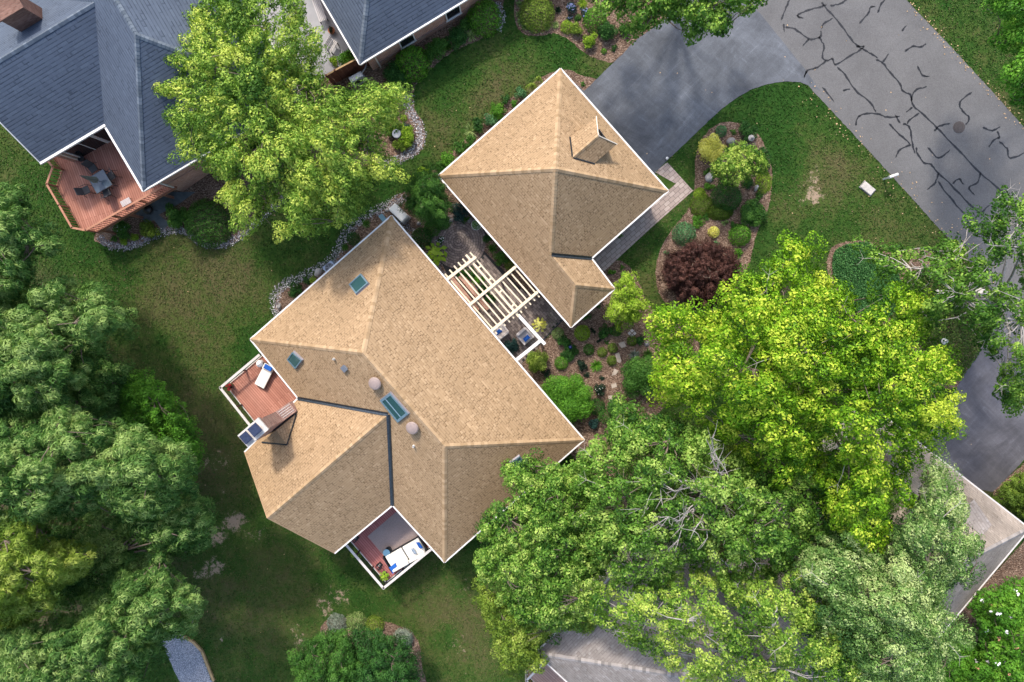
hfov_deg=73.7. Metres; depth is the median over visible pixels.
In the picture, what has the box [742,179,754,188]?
perennial
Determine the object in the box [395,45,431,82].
round shrub
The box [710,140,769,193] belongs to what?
young tree
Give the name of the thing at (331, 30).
potted plant
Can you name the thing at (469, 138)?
shrub
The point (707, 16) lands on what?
broadleaf tree
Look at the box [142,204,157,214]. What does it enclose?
kettle grill
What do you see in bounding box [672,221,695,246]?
round shrub
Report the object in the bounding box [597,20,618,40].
shrub
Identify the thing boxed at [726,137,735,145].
boulder
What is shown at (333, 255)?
pebble border
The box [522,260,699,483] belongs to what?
mulch bed
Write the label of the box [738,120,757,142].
shrub
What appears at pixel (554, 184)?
garage house
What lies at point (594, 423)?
shrub
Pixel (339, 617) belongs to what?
shrub
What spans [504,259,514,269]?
round shrub
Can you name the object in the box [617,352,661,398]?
shrub
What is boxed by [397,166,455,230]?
deciduous tree
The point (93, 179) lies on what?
patio umbrella
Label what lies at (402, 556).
outdoor sofa
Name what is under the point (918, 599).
willow tree
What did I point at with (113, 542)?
understory tree
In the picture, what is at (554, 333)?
round shrub
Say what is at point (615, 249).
path
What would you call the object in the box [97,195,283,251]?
pebble border
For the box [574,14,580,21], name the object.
perennial
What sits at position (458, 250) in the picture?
patio
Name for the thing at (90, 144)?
sliding door
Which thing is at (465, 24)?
shrub
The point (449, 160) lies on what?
shrub
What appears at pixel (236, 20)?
deciduous tree
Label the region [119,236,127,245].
perennial
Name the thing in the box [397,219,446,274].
pebble border
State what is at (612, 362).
round shrub
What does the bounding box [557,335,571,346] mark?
shrub
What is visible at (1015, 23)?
broadleaf tree
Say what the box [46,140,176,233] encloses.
wooden deck
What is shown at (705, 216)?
perennial
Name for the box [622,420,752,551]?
bare branches
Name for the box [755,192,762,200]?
perennial
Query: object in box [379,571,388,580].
potted plant
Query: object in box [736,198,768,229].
shrub
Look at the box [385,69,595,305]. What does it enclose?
mulch bed
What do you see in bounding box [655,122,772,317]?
mulch bed
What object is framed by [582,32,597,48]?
shrub
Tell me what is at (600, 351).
round shrub
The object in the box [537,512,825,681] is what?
neighbour house
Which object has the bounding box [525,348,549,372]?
shrub
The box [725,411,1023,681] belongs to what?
neighbour house
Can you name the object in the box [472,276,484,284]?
shrub
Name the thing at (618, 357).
stepping stone
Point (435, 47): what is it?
shrub
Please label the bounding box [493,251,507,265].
shrub
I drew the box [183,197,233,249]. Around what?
round shrub
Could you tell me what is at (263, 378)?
chaise lounge
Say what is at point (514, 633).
tree
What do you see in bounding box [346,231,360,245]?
round shrub
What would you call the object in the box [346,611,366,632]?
shrub
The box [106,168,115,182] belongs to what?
patio chair
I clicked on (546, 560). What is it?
broadleaf tree
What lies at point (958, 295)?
open tree
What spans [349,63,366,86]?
heat pump
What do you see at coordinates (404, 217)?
generator
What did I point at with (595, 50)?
mulch bed
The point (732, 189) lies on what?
round shrub
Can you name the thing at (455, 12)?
window
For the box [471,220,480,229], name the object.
potted plant
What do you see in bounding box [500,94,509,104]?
shrub
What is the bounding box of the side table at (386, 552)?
[383,549,389,555]
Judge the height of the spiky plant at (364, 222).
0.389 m
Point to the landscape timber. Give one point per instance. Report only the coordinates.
(203, 654)
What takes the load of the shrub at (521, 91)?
on the mulch bed at (576, 78)
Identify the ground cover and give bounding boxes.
[832,241,901,319]
[890,269,981,378]
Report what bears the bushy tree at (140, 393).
on the ground at (810, 198)
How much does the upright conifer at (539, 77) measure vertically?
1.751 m
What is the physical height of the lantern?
0.610 m
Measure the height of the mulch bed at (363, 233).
1.427 m
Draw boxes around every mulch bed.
[94,148,284,247]
[274,200,427,312]
[301,617,425,681]
[304,92,424,169]
[316,0,503,102]
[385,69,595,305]
[514,0,669,62]
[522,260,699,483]
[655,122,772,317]
[827,240,979,388]
[929,463,1023,681]
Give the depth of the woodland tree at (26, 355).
34.54 m
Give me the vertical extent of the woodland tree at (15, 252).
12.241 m
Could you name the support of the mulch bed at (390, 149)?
on the ground at (810, 198)
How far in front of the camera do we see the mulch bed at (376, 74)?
42.09 m
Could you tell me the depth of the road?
41.89 m
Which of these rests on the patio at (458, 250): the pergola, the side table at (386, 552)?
the pergola
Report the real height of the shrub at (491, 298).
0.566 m
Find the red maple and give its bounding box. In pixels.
[657,236,742,308]
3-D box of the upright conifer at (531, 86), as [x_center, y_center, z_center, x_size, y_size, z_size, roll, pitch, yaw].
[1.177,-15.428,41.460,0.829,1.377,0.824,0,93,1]
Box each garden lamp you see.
[745,135,754,142]
[923,338,947,343]
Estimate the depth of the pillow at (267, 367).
42.67 m
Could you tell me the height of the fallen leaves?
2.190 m
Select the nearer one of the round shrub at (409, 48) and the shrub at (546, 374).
the round shrub at (409, 48)
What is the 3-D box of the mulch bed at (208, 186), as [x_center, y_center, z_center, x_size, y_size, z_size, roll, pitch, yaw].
[-20.982,-9.117,43.993,13.289,1.738,6.123,0,93,1]
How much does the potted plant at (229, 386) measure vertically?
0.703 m
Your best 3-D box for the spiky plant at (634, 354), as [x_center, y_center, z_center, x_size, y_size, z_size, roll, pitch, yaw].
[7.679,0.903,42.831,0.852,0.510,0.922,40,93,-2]
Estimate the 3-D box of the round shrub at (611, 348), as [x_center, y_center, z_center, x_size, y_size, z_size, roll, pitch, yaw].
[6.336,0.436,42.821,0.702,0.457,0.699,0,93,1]
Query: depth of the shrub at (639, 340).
42.66 m
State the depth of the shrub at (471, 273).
42.46 m
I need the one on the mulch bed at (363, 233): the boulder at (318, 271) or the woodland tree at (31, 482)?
the boulder at (318, 271)
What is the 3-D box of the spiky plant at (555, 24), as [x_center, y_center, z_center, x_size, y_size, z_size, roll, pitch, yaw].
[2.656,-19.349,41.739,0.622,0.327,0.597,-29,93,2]
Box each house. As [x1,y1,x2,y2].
[0,0,303,191]
[237,215,584,562]
[321,0,484,69]
[438,68,668,327]
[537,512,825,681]
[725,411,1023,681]
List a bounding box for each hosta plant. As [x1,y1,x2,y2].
[425,242,447,265]
[532,317,546,331]
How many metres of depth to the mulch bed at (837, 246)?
42.58 m
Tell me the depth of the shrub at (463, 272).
42.45 m
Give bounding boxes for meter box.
[378,214,386,221]
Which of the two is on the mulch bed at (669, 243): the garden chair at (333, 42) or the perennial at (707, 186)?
the perennial at (707, 186)
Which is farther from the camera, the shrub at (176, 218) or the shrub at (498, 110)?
the shrub at (176, 218)
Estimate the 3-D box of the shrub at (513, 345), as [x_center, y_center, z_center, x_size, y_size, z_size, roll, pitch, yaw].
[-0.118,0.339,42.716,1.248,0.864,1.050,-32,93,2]
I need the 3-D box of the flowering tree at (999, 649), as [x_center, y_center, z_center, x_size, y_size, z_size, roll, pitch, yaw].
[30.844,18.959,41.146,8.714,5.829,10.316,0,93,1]
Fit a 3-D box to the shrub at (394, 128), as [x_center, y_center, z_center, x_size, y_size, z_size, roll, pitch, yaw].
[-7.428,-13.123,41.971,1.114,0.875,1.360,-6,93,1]
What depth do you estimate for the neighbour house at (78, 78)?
37.67 m
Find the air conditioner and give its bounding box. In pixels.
[322,260,335,271]
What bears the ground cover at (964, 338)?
on the mulch bed at (837, 246)
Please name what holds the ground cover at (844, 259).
on the mulch bed at (837, 246)
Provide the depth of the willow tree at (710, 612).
33.72 m
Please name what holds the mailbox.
on the ground at (810, 198)
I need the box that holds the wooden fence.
[325,59,369,84]
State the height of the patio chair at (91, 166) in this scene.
0.945 m
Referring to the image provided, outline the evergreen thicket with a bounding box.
[342,623,424,681]
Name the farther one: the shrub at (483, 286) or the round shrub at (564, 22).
the shrub at (483, 286)
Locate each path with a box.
[163,632,213,681]
[593,163,692,270]
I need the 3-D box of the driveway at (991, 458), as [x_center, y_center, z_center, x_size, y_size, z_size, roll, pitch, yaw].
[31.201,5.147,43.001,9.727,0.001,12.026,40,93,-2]
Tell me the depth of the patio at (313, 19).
42.04 m
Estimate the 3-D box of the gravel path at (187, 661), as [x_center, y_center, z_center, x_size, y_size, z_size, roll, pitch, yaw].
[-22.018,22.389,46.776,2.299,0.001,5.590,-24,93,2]
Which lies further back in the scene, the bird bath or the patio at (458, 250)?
the patio at (458, 250)
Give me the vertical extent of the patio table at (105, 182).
0.715 m
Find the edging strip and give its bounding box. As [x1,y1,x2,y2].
[543,319,562,339]
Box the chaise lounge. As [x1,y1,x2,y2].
[255,363,273,388]
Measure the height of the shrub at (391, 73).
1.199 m
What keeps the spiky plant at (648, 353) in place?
on the mulch bed at (554, 350)
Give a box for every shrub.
[112,220,131,239]
[138,219,164,238]
[165,202,188,231]
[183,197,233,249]
[287,281,302,298]
[303,277,309,284]
[309,275,316,282]
[326,613,346,631]
[328,56,337,67]
[337,49,354,65]
[339,88,353,103]
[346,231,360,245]
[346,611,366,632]
[365,615,384,633]
[382,60,407,89]
[384,116,398,136]
[392,139,407,151]
[393,625,413,646]
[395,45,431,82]
[398,125,413,148]
[400,115,406,121]
[411,227,432,248]
[413,166,429,176]
[424,37,447,62]
[424,220,439,236]
[434,159,444,172]
[441,151,457,167]
[443,25,467,51]
[450,202,469,223]
[452,139,468,154]
[457,266,467,276]
[459,16,474,31]
[464,134,475,146]
[465,266,477,279]
[466,0,503,38]
[470,116,485,133]
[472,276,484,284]
[478,283,488,295]
[484,113,498,125]
[485,291,495,302]
[489,102,505,119]
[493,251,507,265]
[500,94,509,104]
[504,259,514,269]
[504,338,519,354]
[511,100,516,107]
[514,86,526,99]
[518,0,554,32]
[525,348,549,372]
[540,369,595,426]
[541,369,550,377]
[551,327,563,339]
[554,356,567,369]
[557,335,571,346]
[560,20,572,33]
[560,344,578,361]
[566,2,577,13]
[570,22,582,35]
[574,325,590,341]
[576,360,587,371]
[580,8,587,16]
[582,7,607,32]
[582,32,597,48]
[583,343,593,355]
[588,418,599,428]
[589,398,604,414]
[593,383,605,395]
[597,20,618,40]
[597,347,606,356]
[597,396,640,435]
[598,323,612,338]
[607,342,617,352]
[607,355,616,365]
[612,325,621,336]
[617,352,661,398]
[618,23,629,33]
[626,335,636,345]
[635,335,644,345]
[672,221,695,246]
[689,193,712,216]
[693,187,706,199]
[696,131,726,163]
[707,204,733,219]
[708,226,719,237]
[710,183,742,211]
[715,125,726,136]
[727,224,750,246]
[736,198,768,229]
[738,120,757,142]
[755,171,771,194]
[758,146,771,170]
[921,640,985,681]
[990,470,1023,518]
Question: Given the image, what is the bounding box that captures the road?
[753,0,1023,306]
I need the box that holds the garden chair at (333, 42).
[323,36,338,54]
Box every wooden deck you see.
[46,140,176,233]
[219,354,295,425]
[345,507,431,589]
[525,662,564,681]
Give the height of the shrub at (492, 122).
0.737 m
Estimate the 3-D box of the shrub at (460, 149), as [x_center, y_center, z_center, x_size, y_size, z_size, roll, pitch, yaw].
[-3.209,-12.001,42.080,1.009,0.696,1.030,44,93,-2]
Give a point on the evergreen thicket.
(370, 643)
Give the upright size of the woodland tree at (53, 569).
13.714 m
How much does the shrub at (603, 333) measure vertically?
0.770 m
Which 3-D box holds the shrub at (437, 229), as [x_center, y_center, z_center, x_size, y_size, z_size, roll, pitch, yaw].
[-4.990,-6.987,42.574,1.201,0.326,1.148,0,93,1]
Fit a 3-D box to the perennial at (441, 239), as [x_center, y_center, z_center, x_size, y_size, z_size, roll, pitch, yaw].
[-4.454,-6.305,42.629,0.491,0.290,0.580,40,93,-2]
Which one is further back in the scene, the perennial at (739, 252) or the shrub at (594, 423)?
the shrub at (594, 423)
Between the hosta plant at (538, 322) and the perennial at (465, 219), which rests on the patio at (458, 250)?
the hosta plant at (538, 322)
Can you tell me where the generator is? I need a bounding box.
[389,204,410,224]
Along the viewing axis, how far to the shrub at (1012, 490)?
41.28 m
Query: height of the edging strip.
0.120 m
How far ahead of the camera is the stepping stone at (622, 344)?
42.97 m
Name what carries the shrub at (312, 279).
on the mulch bed at (363, 233)
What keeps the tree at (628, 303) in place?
on the mulch bed at (554, 350)
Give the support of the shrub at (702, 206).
on the mulch bed at (669, 243)
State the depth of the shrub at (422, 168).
41.90 m
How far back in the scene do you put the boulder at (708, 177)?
42.09 m
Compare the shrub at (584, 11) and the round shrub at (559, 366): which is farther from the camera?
the round shrub at (559, 366)
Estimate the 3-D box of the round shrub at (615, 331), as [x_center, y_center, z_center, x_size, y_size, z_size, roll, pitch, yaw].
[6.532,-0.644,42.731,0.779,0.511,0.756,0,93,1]
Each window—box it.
[399,34,416,49]
[445,6,461,21]
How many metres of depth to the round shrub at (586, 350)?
42.77 m
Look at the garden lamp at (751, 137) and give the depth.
40.71 m
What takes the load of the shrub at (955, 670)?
on the mulch bed at (1013, 565)
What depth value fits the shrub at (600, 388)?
42.73 m
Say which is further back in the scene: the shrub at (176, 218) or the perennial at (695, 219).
the shrub at (176, 218)
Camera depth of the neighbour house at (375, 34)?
38.90 m
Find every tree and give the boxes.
[0,181,64,311]
[0,274,140,424]
[0,277,135,419]
[0,404,200,530]
[0,504,153,616]
[0,508,98,630]
[0,548,208,681]
[114,367,207,480]
[117,489,219,561]
[151,0,413,244]
[286,627,366,681]
[471,577,599,679]
[472,446,611,645]
[562,392,822,592]
[583,558,876,681]
[588,0,767,46]
[603,270,654,332]
[642,228,968,558]
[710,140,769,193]
[769,443,903,555]
[783,446,987,681]
[849,178,1023,417]
[957,575,1023,681]
[979,0,1023,113]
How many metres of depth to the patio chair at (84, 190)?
42.25 m
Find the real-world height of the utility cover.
0.175 m
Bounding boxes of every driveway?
[577,0,818,173]
[920,303,1023,491]
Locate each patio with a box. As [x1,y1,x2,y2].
[136,192,194,229]
[254,0,349,78]
[431,214,561,365]
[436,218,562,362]
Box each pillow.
[263,364,271,371]
[389,563,396,573]
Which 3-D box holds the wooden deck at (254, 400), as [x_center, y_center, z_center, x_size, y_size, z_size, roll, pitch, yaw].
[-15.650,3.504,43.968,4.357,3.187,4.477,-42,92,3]
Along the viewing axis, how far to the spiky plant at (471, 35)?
41.81 m
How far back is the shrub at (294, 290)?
43.71 m
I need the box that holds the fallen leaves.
[153,2,1023,632]
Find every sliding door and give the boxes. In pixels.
[63,135,109,157]
[90,127,110,142]
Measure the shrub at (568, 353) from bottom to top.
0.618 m
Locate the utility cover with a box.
[859,181,875,195]
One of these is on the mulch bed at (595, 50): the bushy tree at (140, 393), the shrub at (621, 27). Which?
the shrub at (621, 27)
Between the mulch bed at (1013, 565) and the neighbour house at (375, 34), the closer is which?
the neighbour house at (375, 34)
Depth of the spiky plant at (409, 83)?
42.01 m
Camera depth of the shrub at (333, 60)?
41.80 m
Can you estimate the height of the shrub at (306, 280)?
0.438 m
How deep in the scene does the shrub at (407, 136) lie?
41.81 m
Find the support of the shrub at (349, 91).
on the mulch bed at (390, 149)
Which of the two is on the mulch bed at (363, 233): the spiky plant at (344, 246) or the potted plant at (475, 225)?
the spiky plant at (344, 246)
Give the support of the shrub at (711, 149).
on the mulch bed at (669, 243)
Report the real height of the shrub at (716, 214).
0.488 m
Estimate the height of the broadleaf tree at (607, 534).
12.590 m
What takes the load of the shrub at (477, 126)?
on the mulch bed at (576, 78)
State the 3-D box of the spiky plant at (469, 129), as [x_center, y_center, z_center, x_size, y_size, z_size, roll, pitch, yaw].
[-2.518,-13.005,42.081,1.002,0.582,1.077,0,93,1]
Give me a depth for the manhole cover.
41.92 m
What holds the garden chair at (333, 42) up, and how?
on the patio at (313, 19)
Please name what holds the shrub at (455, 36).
on the mulch bed at (376, 74)
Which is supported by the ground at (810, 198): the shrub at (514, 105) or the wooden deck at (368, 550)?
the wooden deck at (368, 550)
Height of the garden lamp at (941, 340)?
2.475 m
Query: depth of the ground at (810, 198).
45.00 m
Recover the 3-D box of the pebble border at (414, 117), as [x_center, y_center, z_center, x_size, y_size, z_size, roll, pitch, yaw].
[-6.432,-12.703,42.355,2.382,0.060,4.952,22,93,-1]
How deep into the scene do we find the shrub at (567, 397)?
41.80 m
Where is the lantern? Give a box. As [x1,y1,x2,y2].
[375,562,382,569]
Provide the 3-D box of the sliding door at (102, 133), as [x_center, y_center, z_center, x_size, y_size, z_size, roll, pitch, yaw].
[-24.756,-12.556,41.441,1.140,2.310,0.130,-29,93,2]
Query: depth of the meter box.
42.39 m
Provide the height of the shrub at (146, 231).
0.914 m
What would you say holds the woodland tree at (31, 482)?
on the ground at (810, 198)
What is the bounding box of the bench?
[312,0,328,23]
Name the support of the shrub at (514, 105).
on the mulch bed at (576, 78)
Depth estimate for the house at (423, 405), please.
38.89 m
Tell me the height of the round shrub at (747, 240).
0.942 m
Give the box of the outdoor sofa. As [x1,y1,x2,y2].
[382,536,427,572]
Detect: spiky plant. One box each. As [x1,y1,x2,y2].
[341,243,347,250]
[362,219,370,227]
[403,81,414,91]
[443,44,452,51]
[464,123,475,135]
[466,29,477,41]
[486,243,497,253]
[552,21,558,27]
[576,0,589,7]
[590,359,603,371]
[628,349,640,358]
[642,346,652,357]
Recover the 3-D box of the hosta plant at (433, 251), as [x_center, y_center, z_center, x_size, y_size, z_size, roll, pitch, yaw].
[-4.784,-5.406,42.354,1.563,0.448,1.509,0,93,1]
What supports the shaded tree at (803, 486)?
on the ground at (810, 198)
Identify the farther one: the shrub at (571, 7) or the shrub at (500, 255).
the shrub at (500, 255)
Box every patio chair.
[73,184,95,197]
[81,160,100,174]
[100,187,115,200]
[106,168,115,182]
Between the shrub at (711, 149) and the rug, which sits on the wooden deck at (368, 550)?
the rug
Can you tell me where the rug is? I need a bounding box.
[368,512,417,553]
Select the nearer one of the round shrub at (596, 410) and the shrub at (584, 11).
the shrub at (584, 11)
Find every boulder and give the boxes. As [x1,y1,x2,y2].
[314,268,321,275]
[705,172,712,181]
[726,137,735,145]
[974,288,987,296]
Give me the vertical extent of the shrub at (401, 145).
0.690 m
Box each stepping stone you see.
[615,352,620,362]
[618,341,625,347]
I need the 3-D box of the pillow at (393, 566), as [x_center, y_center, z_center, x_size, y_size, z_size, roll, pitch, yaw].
[-7.474,14.393,43.237,0.434,0.300,0.480,-30,93,2]
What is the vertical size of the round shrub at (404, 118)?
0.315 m
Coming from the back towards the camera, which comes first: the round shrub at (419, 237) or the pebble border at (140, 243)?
the pebble border at (140, 243)
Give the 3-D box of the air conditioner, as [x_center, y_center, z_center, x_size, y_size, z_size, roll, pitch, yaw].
[-11.418,-4.609,43.147,0.818,0.806,0.708,-37,92,3]
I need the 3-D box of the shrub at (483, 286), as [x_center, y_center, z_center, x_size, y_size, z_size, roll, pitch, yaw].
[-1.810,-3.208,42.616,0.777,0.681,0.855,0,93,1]
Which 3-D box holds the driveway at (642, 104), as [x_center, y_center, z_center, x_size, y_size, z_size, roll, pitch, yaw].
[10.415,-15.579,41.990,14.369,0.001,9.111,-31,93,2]
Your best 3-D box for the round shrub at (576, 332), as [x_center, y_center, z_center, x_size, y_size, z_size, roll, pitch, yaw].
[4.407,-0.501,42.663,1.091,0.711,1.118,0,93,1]
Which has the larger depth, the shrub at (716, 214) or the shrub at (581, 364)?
the shrub at (581, 364)
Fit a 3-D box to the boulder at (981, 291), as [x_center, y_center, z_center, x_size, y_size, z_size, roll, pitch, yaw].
[29.168,-3.030,42.403,0.833,0.468,0.562,0,93,1]
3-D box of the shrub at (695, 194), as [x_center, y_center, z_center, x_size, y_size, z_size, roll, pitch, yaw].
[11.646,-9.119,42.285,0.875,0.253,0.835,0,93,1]
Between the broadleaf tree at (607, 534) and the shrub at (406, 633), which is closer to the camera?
the broadleaf tree at (607, 534)
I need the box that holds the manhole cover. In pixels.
[953,121,964,132]
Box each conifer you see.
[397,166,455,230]
[525,82,536,95]
[534,75,542,85]
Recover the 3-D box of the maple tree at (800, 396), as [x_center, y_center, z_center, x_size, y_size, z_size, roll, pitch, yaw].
[16.280,1.594,35.947,18.701,14.453,14.368,36,93,-1]
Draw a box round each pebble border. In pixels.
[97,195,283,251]
[269,193,403,315]
[379,95,426,168]
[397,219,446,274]
[495,1,505,31]
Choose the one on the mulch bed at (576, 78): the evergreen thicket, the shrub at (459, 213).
the shrub at (459, 213)
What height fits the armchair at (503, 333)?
0.800 m
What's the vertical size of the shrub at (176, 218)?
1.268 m
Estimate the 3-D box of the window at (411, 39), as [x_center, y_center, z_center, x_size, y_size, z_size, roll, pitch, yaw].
[-6.281,-17.945,40.718,1.090,1.460,0.130,-30,93,2]
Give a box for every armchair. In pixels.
[493,323,508,339]
[516,327,533,344]
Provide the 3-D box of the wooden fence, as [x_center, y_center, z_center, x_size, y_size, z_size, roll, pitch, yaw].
[-9.893,-16.416,41.304,2.698,1.800,0.156,-27,93,2]
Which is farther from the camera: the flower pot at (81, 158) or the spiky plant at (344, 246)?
the spiky plant at (344, 246)
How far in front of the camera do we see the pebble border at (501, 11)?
41.84 m
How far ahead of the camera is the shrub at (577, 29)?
41.45 m
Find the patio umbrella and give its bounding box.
[79,175,99,182]
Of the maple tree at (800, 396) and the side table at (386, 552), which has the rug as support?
the side table at (386, 552)
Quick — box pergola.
[445,252,545,360]
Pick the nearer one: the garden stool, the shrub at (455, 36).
the shrub at (455, 36)
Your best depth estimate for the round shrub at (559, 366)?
42.78 m
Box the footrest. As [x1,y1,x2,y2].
[120,197,130,206]
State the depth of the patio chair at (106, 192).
42.28 m
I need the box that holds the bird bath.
[392,129,400,137]
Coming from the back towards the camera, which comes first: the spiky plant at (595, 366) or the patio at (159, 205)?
the patio at (159, 205)
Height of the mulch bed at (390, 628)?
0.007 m
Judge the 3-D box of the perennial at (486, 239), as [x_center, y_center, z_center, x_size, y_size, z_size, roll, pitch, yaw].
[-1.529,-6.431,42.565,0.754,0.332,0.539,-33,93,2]
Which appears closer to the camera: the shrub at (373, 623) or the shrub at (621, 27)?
the shrub at (621, 27)
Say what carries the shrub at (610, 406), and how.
on the mulch bed at (554, 350)
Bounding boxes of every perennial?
[110,235,116,241]
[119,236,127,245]
[129,233,139,240]
[350,549,361,559]
[436,236,444,245]
[462,216,470,223]
[482,234,491,243]
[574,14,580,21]
[692,215,705,228]
[701,213,708,220]
[704,183,714,189]
[734,247,742,258]
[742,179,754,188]
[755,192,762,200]
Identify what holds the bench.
on the patio at (313, 19)
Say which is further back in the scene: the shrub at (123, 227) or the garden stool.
the shrub at (123, 227)
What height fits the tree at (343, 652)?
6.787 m
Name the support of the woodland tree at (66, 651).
on the ground at (810, 198)
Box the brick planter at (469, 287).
[450,275,490,311]
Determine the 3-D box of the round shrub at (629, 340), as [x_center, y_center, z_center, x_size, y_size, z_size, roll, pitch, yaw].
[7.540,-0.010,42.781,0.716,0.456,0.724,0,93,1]
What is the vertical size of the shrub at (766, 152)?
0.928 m
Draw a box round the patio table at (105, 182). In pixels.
[90,169,117,193]
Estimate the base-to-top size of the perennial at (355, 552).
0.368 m
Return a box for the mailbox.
[883,173,898,179]
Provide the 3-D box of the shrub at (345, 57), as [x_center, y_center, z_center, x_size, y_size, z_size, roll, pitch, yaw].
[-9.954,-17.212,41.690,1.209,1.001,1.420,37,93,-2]
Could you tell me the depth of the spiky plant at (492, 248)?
42.59 m
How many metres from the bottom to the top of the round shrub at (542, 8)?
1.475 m
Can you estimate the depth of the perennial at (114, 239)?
44.90 m
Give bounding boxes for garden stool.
[256,360,264,366]
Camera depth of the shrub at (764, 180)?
42.14 m
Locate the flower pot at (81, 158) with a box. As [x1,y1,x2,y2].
[78,155,85,161]
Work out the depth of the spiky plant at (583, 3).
41.64 m
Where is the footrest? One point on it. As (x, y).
(126, 202)
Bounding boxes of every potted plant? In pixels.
[226,383,233,390]
[328,25,334,33]
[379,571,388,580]
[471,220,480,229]
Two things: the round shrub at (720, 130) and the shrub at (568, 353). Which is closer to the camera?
the round shrub at (720, 130)
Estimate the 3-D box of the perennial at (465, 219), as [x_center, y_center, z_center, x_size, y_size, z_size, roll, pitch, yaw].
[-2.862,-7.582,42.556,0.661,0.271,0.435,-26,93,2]
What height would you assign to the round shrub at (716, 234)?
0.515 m
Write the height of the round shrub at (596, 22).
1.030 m
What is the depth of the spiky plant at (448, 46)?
41.91 m
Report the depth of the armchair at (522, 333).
42.43 m
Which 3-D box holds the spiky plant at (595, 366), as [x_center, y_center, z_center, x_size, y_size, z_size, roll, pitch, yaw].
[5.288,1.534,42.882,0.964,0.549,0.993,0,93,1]
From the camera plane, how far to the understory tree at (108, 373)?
39.79 m
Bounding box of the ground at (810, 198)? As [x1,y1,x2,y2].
[0,0,1023,681]
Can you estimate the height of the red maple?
3.982 m
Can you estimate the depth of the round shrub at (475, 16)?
41.10 m
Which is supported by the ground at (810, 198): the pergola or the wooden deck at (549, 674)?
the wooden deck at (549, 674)
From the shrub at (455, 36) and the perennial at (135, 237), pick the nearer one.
the shrub at (455, 36)
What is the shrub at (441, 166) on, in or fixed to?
on the mulch bed at (576, 78)
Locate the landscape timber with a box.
[183,635,215,681]
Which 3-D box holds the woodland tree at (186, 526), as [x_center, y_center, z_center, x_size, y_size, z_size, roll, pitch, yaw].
[-19.843,10.563,40.625,8.003,11.242,5.001,0,93,1]

